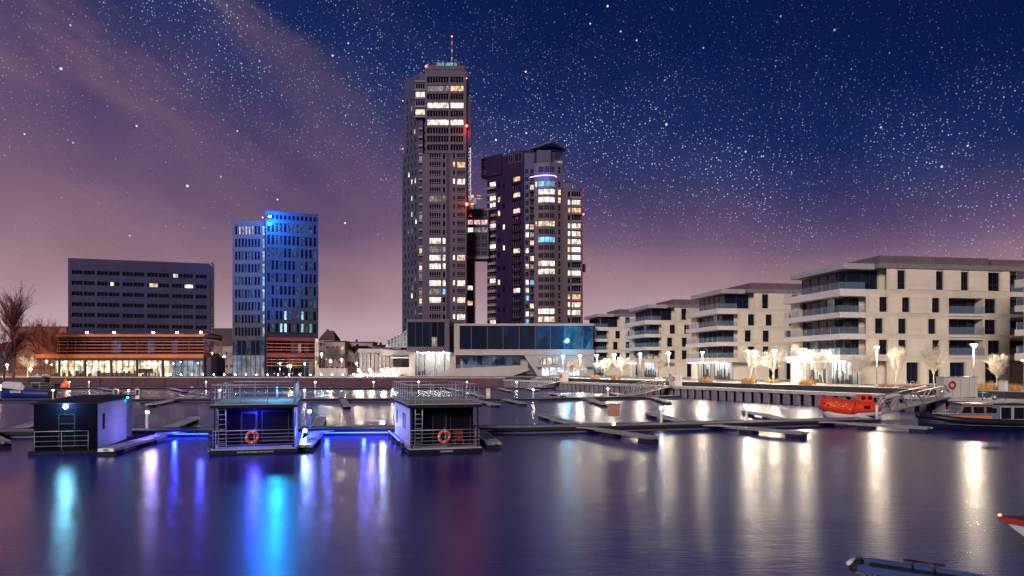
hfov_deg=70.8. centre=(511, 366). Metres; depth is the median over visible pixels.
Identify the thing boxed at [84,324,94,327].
window
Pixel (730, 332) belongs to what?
window
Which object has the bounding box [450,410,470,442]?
window
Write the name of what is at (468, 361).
window
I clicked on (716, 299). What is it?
window
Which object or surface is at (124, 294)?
window
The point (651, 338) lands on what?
window
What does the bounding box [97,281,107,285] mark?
window
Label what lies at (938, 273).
window
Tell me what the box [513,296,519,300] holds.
window
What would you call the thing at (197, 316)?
window
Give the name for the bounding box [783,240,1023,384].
apartment building
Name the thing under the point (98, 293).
window
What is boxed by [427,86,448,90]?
window
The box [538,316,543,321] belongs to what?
window
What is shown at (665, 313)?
window
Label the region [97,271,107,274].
window
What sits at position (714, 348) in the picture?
window
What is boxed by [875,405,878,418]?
mooring post
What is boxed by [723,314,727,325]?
window
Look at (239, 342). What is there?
window
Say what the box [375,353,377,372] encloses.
window
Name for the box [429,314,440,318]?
window
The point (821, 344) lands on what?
window
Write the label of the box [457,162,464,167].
window
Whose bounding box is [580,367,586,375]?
window
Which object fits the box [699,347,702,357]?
window
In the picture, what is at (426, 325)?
window
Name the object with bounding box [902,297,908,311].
window
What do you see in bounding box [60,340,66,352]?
window
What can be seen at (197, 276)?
window
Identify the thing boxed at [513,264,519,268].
window
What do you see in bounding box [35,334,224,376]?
cafe building
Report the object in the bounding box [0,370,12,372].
ground
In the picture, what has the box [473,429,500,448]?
mooring finger
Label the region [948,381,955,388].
lifebuoy
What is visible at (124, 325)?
window
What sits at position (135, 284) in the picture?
window
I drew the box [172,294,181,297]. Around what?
window
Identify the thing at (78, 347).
window
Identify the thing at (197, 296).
window
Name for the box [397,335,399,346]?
window
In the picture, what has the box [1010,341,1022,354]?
window
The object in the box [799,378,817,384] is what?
ornamental grass
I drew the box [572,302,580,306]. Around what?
window
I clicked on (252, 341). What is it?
window
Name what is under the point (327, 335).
town house
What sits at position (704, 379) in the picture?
ornamental grass
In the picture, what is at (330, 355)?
bare tree
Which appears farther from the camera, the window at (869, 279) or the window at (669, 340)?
the window at (669, 340)
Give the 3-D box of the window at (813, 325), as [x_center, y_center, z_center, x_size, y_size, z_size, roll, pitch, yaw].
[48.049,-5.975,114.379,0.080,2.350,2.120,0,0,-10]
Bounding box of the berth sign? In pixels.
[608,404,618,425]
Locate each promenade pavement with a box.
[0,373,348,376]
[363,373,1023,398]
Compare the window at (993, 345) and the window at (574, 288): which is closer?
the window at (993, 345)
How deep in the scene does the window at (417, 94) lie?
300.60 m
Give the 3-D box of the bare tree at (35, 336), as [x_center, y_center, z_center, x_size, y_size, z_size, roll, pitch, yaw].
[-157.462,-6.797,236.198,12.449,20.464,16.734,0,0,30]
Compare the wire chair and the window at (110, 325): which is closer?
the wire chair
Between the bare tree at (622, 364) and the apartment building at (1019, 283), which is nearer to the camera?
the apartment building at (1019, 283)
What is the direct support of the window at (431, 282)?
in the tall tower at (445, 234)
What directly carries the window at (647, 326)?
in the apartment building at (658, 330)
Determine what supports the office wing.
on the promenade pavement at (25, 375)
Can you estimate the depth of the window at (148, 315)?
222.13 m
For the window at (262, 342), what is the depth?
207.00 m
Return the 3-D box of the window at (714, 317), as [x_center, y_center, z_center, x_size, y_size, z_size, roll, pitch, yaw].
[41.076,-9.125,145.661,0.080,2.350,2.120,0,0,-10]
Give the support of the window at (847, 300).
in the apartment building at (954, 307)
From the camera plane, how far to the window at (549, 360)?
203.59 m
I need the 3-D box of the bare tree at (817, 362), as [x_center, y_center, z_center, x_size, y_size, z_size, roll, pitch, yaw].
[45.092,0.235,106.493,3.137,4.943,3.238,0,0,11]
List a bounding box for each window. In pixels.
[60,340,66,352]
[68,340,74,352]
[72,270,82,273]
[72,281,82,284]
[72,291,82,295]
[72,302,82,305]
[72,313,82,316]
[72,323,82,327]
[76,340,83,352]
[84,271,94,274]
[84,281,94,284]
[84,292,94,295]
[84,302,94,306]
[84,313,94,316]
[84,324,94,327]
[86,340,102,352]
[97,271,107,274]
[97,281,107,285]
[97,292,107,295]
[97,303,107,306]
[97,313,107,316]
[97,324,107,327]
[102,413,104,429]
[104,340,111,352]
[109,271,119,275]
[109,292,119,296]
[109,303,119,306]
[109,313,119,317]
[109,324,119,327]
[113,340,120,352]
[121,340,135,352]
[123,272,132,275]
[123,282,132,286]
[123,293,132,296]
[123,303,132,307]
[123,314,132,317]
[123,324,132,327]
[134,272,143,276]
[134,283,143,286]
[134,293,143,296]
[134,304,143,307]
[134,314,143,317]
[134,324,143,328]
[138,340,146,352]
[147,273,157,276]
[147,293,157,297]
[147,304,157,307]
[147,314,157,317]
[147,325,157,328]
[148,340,153,352]
[149,283,157,286]
[155,340,171,352]
[159,273,168,276]
[159,283,168,287]
[159,294,168,297]
[159,304,168,307]
[159,314,168,318]
[159,325,168,328]
[172,284,181,287]
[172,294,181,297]
[172,304,181,308]
[172,315,181,318]
[172,325,181,328]
[173,340,177,352]
[178,340,188,352]
[183,274,192,277]
[183,294,192,298]
[183,305,192,308]
[183,315,192,318]
[183,325,192,328]
[185,284,192,287]
[189,340,203,352]
[196,274,206,278]
[196,285,206,288]
[196,295,206,298]
[196,305,206,308]
[196,315,206,318]
[196,325,206,328]
[233,340,236,354]
[233,355,236,375]
[237,340,241,354]
[237,355,241,375]
[242,340,245,354]
[242,355,245,375]
[246,340,250,354]
[246,355,250,375]
[251,340,254,354]
[251,355,254,375]
[256,340,259,354]
[256,355,259,375]
[260,340,264,354]
[260,355,264,375]
[262,410,288,439]
[267,214,315,352]
[267,341,290,352]
[267,358,287,376]
[289,368,302,375]
[291,344,296,352]
[302,342,304,352]
[308,360,313,375]
[309,342,313,352]
[359,353,362,372]
[363,353,365,372]
[367,353,369,372]
[371,353,373,372]
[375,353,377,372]
[379,353,381,372]
[382,355,385,372]
[386,356,388,366]
[387,339,390,346]
[394,336,396,346]
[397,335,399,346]
[400,333,402,346]
[403,332,405,346]
[404,413,405,428]
[408,322,414,346]
[415,83,424,88]
[415,92,424,96]
[415,100,424,105]
[415,109,424,114]
[415,322,422,346]
[416,352,420,375]
[421,352,425,375]
[423,322,429,346]
[426,352,430,375]
[427,77,448,82]
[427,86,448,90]
[427,94,448,99]
[427,103,448,107]
[427,111,448,115]
[427,119,448,124]
[427,128,448,132]
[427,136,448,141]
[427,145,448,149]
[429,154,440,158]
[429,162,440,167]
[429,170,440,175]
[429,179,440,183]
[429,187,440,192]
[429,196,440,200]
[429,204,440,209]
[429,212,440,217]
[429,221,440,226]
[429,229,440,234]
[429,238,440,243]
[429,246,440,251]
[429,255,440,260]
[429,263,440,268]
[429,272,440,277]
[429,280,440,285]
[429,289,440,293]
[429,297,440,302]
[429,306,440,310]
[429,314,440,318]
[430,322,431,346]
[431,352,435,375]
[432,322,436,336]
[432,337,436,346]
[436,352,440,373]
[437,322,444,346]
[450,77,463,82]
[450,86,463,90]
[450,94,463,99]
[450,103,463,107]
[450,111,463,115]
[450,119,463,124]
[450,128,463,132]
[450,136,463,141]
[450,145,463,149]
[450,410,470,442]
[457,154,464,158]
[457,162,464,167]
[457,170,464,175]
[457,179,464,183]
[457,187,464,192]
[457,196,464,200]
[457,204,464,209]
[457,212,464,217]
[457,221,464,226]
[457,229,464,234]
[457,238,464,243]
[457,246,464,251]
[457,255,464,260]
[457,263,464,268]
[457,272,464,277]
[457,280,464,285]
[457,289,464,293]
[457,297,464,302]
[457,306,464,310]
[457,314,464,319]
[460,326,470,348]
[463,356,476,367]
[471,326,486,348]
[474,212,479,216]
[474,220,479,224]
[474,227,479,231]
[474,235,479,239]
[474,243,479,247]
[474,250,479,254]
[477,356,490,366]
[481,212,487,216]
[481,220,487,224]
[481,227,487,231]
[481,235,487,239]
[481,243,487,247]
[481,250,487,254]
[487,326,502,348]
[491,356,504,366]
[503,326,518,348]
[506,356,519,365]
[509,154,512,163]
[513,176,519,181]
[513,184,519,189]
[513,192,519,197]
[513,200,519,205]
[513,208,519,213]
[513,216,519,221]
[513,224,519,229]
[513,232,519,236]
[513,240,519,244]
[513,248,519,252]
[513,256,519,260]
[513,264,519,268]
[513,272,519,276]
[513,280,519,284]
[513,288,519,292]
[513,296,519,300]
[513,304,519,308]
[513,312,519,316]
[515,152,521,161]
[519,326,534,348]
[535,326,549,348]
[538,166,543,172]
[538,181,543,186]
[538,189,543,194]
[538,197,543,202]
[538,205,543,210]
[538,213,543,218]
[538,221,543,226]
[538,229,543,234]
[538,237,543,241]
[538,245,543,249]
[538,253,543,257]
[538,261,543,265]
[538,269,543,273]
[538,276,543,281]
[538,284,543,289]
[538,292,543,297]
[538,300,543,305]
[538,308,543,313]
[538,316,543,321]
[542,367,548,375]
[544,166,549,172]
[547,358,551,364]
[549,367,556,375]
[550,166,554,172]
[551,326,563,348]
[553,358,557,364]
[557,367,563,375]
[564,326,578,348]
[565,367,571,375]
[572,192,580,196]
[572,200,580,203]
[572,207,580,211]
[572,215,580,219]
[572,223,580,227]
[572,231,580,235]
[572,239,580,243]
[572,247,580,251]
[572,255,580,259]
[572,263,580,267]
[572,270,580,275]
[572,278,580,282]
[572,286,580,290]
[572,294,580,298]
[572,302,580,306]
[572,310,580,314]
[572,318,580,322]
[572,367,579,375]
[579,326,592,348]
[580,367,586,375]
[599,331,602,338]
[599,342,602,349]
[601,318,608,326]
[609,318,616,326]
[613,342,616,349]
[615,331,619,338]
[615,353,619,359]
[645,310,647,319]
[646,325,649,333]
[646,337,649,346]
[648,309,651,319]
[650,325,653,333]
[650,337,653,346]
[650,350,653,358]
[652,309,660,319]
[654,325,658,333]
[654,337,658,346]
[654,350,658,358]
[661,309,670,319]
[667,338,671,346]
[670,325,674,333]
[670,350,674,358]
[681,309,685,319]
[682,338,686,346]
[682,350,686,358]
[687,364,690,376]
[699,299,703,310]
[699,317,702,327]
[699,332,702,342]
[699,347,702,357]
[703,317,707,326]
[703,332,707,342]
[703,347,707,357]
[704,298,708,310]
[708,316,712,326]
[708,331,712,341]
[708,347,712,357]
[709,297,713,309]
[713,315,716,325]
[713,331,716,341]
[713,347,716,357]
[714,296,718,308]
[717,314,721,325]
[717,330,721,341]
[717,346,721,357]
[719,295,723,307]
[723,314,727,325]
[723,330,727,341]
[723,346,727,357]
[725,295,735,308]
[728,314,733,325]
[728,330,733,341]
[728,346,733,357]
[737,295,747,308]
[745,330,749,341]
[748,314,753,325]
[762,294,767,307]
[763,331,767,341]
[763,346,767,357]
[766,315,770,325]
[769,363,777,378]
[786,331,790,336]
[787,363,790,378]
[802,279,809,294]
[803,302,809,315]
[803,322,809,335]
[803,341,809,355]
[810,277,817,293]
[810,301,817,314]
[810,321,817,335]
[810,341,817,354]
[818,275,826,291]
[818,300,825,313]
[818,320,825,334]
[818,341,825,354]
[826,298,834,312]
[826,319,834,333]
[826,340,834,354]
[827,274,835,290]
[832,361,836,383]
[835,297,843,311]
[835,318,843,333]
[835,339,843,354]
[836,271,845,288]
[837,361,845,383]
[844,297,850,311]
[844,318,850,333]
[844,339,850,354]
[847,271,860,288]
[851,297,858,311]
[851,318,858,333]
[851,340,858,354]
[862,272,876,288]
[875,318,881,333]
[879,297,885,311]
[879,340,885,354]
[898,270,903,288]
[898,319,904,333]
[898,340,904,354]
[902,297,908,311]
[906,362,916,383]
[928,319,934,333]
[929,362,937,383]
[932,298,938,312]
[932,340,938,351]
[936,271,941,289]
[949,299,974,312]
[949,320,974,333]
[949,340,974,354]
[950,362,963,375]
[961,272,966,289]
[985,299,994,312]
[985,320,994,333]
[985,362,998,382]
[988,273,998,290]
[988,340,998,354]
[1010,275,1022,291]
[1010,300,1022,313]
[1010,321,1022,334]
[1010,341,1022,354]
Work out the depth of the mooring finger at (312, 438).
46.80 m
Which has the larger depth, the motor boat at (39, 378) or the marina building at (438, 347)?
the marina building at (438, 347)
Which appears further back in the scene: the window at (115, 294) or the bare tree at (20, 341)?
the window at (115, 294)
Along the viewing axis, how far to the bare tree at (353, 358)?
233.94 m
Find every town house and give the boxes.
[15,324,67,373]
[214,335,232,372]
[319,329,340,367]
[324,338,349,367]
[346,344,374,374]
[348,339,377,349]
[372,342,392,372]
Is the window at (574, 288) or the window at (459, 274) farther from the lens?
the window at (574, 288)
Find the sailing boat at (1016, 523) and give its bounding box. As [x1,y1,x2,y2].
[998,513,1023,535]
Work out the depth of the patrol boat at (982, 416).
58.80 m
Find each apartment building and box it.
[584,309,638,375]
[625,289,703,376]
[686,283,801,379]
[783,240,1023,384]
[1015,250,1023,360]
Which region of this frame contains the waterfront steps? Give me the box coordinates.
[316,368,402,376]
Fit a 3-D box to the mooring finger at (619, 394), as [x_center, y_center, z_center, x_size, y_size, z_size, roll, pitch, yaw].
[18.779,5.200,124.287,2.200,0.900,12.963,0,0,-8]
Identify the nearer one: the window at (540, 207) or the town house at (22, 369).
the town house at (22, 369)
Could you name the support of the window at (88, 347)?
in the cafe building at (173, 355)
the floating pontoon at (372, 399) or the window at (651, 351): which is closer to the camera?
the floating pontoon at (372, 399)
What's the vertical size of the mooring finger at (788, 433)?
0.900 m
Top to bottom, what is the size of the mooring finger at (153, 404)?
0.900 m
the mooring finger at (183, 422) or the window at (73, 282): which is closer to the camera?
the mooring finger at (183, 422)
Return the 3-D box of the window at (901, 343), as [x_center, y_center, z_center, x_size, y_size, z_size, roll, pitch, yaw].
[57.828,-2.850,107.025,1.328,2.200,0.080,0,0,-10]
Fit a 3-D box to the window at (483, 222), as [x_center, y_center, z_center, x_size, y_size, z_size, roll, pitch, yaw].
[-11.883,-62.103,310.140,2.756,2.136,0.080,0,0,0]
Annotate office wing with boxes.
[232,221,264,375]
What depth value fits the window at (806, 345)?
116.63 m
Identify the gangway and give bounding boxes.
[529,374,560,387]
[622,377,674,395]
[866,385,950,416]
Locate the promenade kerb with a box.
[544,377,1023,391]
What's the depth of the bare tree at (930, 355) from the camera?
87.88 m
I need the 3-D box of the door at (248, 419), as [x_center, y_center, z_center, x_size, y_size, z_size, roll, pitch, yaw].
[-15.966,3.784,43.724,0.950,2.067,0.120,0,0,-15]
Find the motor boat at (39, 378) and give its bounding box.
[24,374,59,386]
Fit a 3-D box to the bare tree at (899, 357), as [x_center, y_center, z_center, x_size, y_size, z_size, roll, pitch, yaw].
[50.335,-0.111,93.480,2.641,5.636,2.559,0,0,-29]
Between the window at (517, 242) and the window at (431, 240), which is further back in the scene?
the window at (517, 242)
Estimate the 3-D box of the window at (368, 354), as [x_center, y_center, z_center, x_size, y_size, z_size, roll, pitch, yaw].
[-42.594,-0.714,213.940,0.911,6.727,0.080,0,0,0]
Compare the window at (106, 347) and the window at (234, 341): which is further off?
the window at (234, 341)
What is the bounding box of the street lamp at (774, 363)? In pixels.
[771,350,777,382]
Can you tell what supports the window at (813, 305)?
in the apartment building at (954, 307)
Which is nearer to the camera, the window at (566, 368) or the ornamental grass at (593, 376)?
the ornamental grass at (593, 376)
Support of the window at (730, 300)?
in the apartment building at (728, 325)
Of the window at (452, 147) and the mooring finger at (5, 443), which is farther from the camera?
the window at (452, 147)
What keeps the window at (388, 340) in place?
in the marina building at (438, 347)
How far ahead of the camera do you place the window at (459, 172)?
300.23 m
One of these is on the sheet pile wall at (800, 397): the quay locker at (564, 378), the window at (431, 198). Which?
the quay locker at (564, 378)
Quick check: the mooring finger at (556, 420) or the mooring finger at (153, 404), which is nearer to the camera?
the mooring finger at (556, 420)
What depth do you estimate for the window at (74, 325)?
215.93 m
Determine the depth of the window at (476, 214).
310.21 m
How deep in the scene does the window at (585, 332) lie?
203.99 m
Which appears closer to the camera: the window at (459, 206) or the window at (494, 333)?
the window at (494, 333)
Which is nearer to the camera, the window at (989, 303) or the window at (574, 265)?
the window at (989, 303)
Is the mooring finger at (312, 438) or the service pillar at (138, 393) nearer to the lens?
the mooring finger at (312, 438)
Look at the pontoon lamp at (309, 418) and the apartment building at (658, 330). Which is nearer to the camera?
the pontoon lamp at (309, 418)
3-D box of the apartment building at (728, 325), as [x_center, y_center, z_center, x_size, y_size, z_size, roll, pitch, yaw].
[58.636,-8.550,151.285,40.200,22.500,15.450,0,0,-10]
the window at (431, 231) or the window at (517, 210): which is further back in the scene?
the window at (517, 210)
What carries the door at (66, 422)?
in the houseboat at (85, 424)
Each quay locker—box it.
[559,372,567,381]
[669,374,681,385]
[935,376,977,396]
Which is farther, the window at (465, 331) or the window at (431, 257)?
the window at (431, 257)
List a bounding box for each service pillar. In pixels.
[114,389,118,394]
[135,389,140,398]
[486,388,489,397]
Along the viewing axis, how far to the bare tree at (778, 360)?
119.72 m
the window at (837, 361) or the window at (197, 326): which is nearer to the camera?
the window at (837, 361)
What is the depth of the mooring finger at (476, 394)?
121.97 m
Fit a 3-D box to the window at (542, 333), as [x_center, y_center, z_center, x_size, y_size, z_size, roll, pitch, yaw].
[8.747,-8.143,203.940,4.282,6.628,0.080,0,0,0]
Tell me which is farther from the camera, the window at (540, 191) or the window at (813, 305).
the window at (540, 191)
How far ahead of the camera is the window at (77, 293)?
215.98 m
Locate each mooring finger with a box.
[0,432,11,447]
[9,422,33,427]
[95,391,122,394]
[98,432,186,455]
[145,395,201,406]
[164,417,199,426]
[169,388,187,392]
[297,430,333,451]
[312,416,325,425]
[338,391,344,396]
[340,399,350,408]
[465,399,500,406]
[470,392,485,396]
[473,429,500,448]
[503,399,526,405]
[537,414,579,423]
[549,393,572,396]
[576,427,659,442]
[581,398,607,406]
[609,393,635,395]
[644,412,686,421]
[649,397,671,404]
[703,424,808,437]
[741,410,786,418]
[818,421,932,432]
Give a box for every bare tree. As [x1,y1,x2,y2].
[0,282,35,378]
[0,326,30,378]
[7,314,57,373]
[16,354,37,376]
[33,322,66,362]
[210,342,232,362]
[323,343,339,367]
[327,346,349,367]
[348,350,366,372]
[567,362,574,373]
[572,358,585,377]
[600,358,611,373]
[616,356,632,378]
[633,357,646,375]
[646,354,665,376]
[743,349,764,378]
[761,347,786,377]
[806,351,827,384]
[849,351,874,385]
[888,345,907,382]
[919,341,946,386]
[983,352,1009,387]
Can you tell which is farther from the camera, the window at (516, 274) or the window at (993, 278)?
the window at (516, 274)
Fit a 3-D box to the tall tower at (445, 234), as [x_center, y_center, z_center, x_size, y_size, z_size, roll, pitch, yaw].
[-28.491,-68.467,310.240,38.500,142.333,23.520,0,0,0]
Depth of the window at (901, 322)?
107.08 m
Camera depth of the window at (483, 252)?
310.21 m
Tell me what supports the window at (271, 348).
in the office tower at (291, 289)
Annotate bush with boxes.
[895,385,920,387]
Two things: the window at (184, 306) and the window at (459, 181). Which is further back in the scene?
the window at (459, 181)
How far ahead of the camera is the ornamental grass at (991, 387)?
79.28 m
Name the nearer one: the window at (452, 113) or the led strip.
the led strip
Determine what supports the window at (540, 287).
in the shorter tower at (536, 267)
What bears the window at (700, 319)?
in the apartment building at (728, 325)
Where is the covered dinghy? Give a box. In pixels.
[61,378,68,387]
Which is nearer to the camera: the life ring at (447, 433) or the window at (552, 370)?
the life ring at (447, 433)
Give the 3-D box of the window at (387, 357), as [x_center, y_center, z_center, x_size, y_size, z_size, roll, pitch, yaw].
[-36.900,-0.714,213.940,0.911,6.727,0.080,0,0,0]
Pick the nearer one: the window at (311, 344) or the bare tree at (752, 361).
the bare tree at (752, 361)
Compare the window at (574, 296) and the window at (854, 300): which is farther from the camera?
the window at (574, 296)
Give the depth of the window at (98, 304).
218.00 m
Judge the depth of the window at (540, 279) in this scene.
299.13 m
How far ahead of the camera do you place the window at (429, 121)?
300.23 m
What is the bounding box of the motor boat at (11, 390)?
[0,381,56,398]
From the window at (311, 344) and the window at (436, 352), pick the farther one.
the window at (311, 344)
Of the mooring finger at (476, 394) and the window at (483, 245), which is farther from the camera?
the window at (483, 245)
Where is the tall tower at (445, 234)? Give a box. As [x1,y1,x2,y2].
[402,36,489,366]
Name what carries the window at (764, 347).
in the apartment building at (728, 325)
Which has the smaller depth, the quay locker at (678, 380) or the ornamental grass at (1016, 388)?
the ornamental grass at (1016, 388)
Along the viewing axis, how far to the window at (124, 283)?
220.08 m
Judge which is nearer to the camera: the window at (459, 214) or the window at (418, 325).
the window at (418, 325)
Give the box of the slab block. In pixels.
[68,258,214,352]
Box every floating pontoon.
[0,387,552,389]
[0,395,681,401]
[0,417,881,437]
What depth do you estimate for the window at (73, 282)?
215.98 m
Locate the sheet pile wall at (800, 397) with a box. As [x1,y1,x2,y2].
[503,379,1023,413]
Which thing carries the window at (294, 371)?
in the office tower at (291, 289)
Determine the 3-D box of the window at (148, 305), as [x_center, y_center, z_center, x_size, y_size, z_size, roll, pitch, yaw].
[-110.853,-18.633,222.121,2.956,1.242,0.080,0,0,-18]
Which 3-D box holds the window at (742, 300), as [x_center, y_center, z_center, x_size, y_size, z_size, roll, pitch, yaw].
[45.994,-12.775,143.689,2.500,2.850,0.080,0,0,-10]
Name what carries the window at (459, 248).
in the tall tower at (445, 234)
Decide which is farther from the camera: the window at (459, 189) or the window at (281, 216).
the window at (459, 189)
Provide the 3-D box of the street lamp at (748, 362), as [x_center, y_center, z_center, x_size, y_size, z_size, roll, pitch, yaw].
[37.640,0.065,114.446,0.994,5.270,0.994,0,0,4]
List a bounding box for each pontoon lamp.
[146,411,148,428]
[308,410,310,426]
[660,407,661,422]
[745,405,747,420]
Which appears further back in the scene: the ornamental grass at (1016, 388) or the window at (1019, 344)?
the window at (1019, 344)
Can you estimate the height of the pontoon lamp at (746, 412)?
1.370 m
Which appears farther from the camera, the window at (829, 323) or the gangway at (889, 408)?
the window at (829, 323)
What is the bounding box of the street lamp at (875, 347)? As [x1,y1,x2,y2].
[874,346,879,386]
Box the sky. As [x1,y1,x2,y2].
[0,0,1023,348]
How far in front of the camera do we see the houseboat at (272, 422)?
43.63 m
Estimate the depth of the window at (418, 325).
201.27 m
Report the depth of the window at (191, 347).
204.99 m
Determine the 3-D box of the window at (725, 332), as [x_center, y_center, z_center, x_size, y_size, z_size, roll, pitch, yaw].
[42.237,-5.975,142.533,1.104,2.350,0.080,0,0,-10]
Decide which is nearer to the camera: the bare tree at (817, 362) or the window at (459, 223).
the bare tree at (817, 362)
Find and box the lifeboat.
[818,394,881,418]
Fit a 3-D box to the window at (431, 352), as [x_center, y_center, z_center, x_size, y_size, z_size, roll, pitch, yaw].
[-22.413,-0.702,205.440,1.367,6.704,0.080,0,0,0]
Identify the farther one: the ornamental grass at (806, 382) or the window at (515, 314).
the window at (515, 314)
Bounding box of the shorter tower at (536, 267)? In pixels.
[481,141,585,372]
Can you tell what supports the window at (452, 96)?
in the tall tower at (445, 234)
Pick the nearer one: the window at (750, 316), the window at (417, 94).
the window at (750, 316)
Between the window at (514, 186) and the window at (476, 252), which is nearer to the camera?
the window at (514, 186)
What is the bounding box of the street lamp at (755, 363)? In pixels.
[753,351,757,380]
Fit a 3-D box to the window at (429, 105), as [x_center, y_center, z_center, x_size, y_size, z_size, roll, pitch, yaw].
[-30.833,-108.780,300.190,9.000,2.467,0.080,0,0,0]
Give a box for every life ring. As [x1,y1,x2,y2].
[245,431,258,443]
[438,430,450,442]
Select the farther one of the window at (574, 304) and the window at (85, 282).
the window at (574, 304)
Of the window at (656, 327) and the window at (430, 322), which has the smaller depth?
the window at (656, 327)
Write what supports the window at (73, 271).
in the slab block
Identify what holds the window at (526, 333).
in the marina building at (438, 347)
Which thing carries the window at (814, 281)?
in the apartment building at (954, 307)
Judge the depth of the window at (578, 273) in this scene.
301.55 m
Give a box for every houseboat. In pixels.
[27,395,136,455]
[209,381,304,455]
[390,381,482,454]
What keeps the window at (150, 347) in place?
in the cafe building at (173, 355)
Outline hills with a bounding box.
[0,328,401,369]
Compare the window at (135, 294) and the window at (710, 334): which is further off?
the window at (135, 294)
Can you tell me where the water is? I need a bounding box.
[0,386,1023,575]
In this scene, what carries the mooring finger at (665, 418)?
on the water
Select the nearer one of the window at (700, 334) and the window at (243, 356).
the window at (700, 334)
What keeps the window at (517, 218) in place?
in the shorter tower at (536, 267)
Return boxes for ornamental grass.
[590,374,601,378]
[610,375,621,378]
[698,376,714,381]
[738,377,757,383]
[764,377,780,383]
[798,379,812,384]
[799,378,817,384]
[978,380,997,390]
[997,382,1022,390]
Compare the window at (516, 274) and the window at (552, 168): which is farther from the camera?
the window at (516, 274)
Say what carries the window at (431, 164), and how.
in the tall tower at (445, 234)
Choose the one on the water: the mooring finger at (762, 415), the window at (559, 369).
the mooring finger at (762, 415)
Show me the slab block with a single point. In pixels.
(106, 296)
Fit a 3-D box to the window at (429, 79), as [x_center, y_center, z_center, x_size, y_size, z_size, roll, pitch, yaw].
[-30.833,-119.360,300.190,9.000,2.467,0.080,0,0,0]
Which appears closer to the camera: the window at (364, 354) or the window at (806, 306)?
the window at (806, 306)
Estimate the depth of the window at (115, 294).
219.01 m
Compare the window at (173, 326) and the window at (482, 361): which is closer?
the window at (482, 361)
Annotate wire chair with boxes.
[453,430,463,446]
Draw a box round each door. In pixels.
[58,414,74,446]
[241,412,256,445]
[432,411,446,444]
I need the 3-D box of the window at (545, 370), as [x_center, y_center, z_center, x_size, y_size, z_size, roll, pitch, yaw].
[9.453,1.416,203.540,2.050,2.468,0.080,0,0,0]
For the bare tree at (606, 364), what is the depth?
158.94 m
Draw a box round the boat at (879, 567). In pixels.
[846,556,988,575]
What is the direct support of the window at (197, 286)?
in the slab block
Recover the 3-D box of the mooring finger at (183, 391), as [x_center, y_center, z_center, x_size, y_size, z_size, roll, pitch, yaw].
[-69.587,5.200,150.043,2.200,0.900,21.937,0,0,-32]
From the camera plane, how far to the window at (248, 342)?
207.00 m
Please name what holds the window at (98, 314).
in the slab block
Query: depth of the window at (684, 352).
178.05 m
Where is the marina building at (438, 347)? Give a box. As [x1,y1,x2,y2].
[358,319,594,375]
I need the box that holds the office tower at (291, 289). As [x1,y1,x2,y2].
[265,211,318,376]
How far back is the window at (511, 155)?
305.70 m
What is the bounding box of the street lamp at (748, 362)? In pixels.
[746,350,751,379]
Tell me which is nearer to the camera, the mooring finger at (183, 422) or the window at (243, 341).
the mooring finger at (183, 422)
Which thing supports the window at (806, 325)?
in the apartment building at (954, 307)
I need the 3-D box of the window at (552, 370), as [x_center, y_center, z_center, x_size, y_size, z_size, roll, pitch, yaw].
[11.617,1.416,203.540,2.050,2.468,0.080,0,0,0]
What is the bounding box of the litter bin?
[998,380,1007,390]
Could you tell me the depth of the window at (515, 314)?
304.07 m
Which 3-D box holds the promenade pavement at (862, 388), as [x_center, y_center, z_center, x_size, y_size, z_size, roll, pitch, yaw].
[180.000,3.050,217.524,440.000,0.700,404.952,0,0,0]
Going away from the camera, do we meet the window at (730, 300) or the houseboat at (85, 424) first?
the houseboat at (85, 424)
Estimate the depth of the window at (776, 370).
142.93 m
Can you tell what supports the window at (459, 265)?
in the tall tower at (445, 234)
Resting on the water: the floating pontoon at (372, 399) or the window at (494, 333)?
the floating pontoon at (372, 399)
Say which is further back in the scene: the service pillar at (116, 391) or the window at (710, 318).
the window at (710, 318)
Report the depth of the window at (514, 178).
304.07 m
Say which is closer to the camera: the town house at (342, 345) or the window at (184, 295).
the window at (184, 295)
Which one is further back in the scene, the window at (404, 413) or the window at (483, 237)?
the window at (483, 237)
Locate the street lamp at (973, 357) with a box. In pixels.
[970,344,976,376]
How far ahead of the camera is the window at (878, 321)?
106.42 m
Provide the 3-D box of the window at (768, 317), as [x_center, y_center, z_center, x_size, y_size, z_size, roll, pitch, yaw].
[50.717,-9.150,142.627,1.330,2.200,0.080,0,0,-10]
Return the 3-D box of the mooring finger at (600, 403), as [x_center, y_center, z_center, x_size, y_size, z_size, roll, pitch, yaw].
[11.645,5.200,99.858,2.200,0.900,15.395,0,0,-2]
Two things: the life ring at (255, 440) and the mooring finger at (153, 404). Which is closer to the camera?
the life ring at (255, 440)
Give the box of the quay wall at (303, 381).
[0,377,505,386]
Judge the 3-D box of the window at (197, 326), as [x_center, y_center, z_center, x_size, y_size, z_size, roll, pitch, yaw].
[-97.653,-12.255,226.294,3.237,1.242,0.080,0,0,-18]
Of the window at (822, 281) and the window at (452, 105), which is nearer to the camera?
the window at (822, 281)
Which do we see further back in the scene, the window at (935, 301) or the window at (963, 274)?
the window at (963, 274)
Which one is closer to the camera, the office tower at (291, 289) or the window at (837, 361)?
the window at (837, 361)
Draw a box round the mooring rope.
[320,440,406,447]
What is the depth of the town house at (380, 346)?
280.00 m
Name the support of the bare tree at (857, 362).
on the promenade pavement at (862, 388)
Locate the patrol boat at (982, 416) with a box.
[915,383,1023,429]
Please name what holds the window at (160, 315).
in the slab block

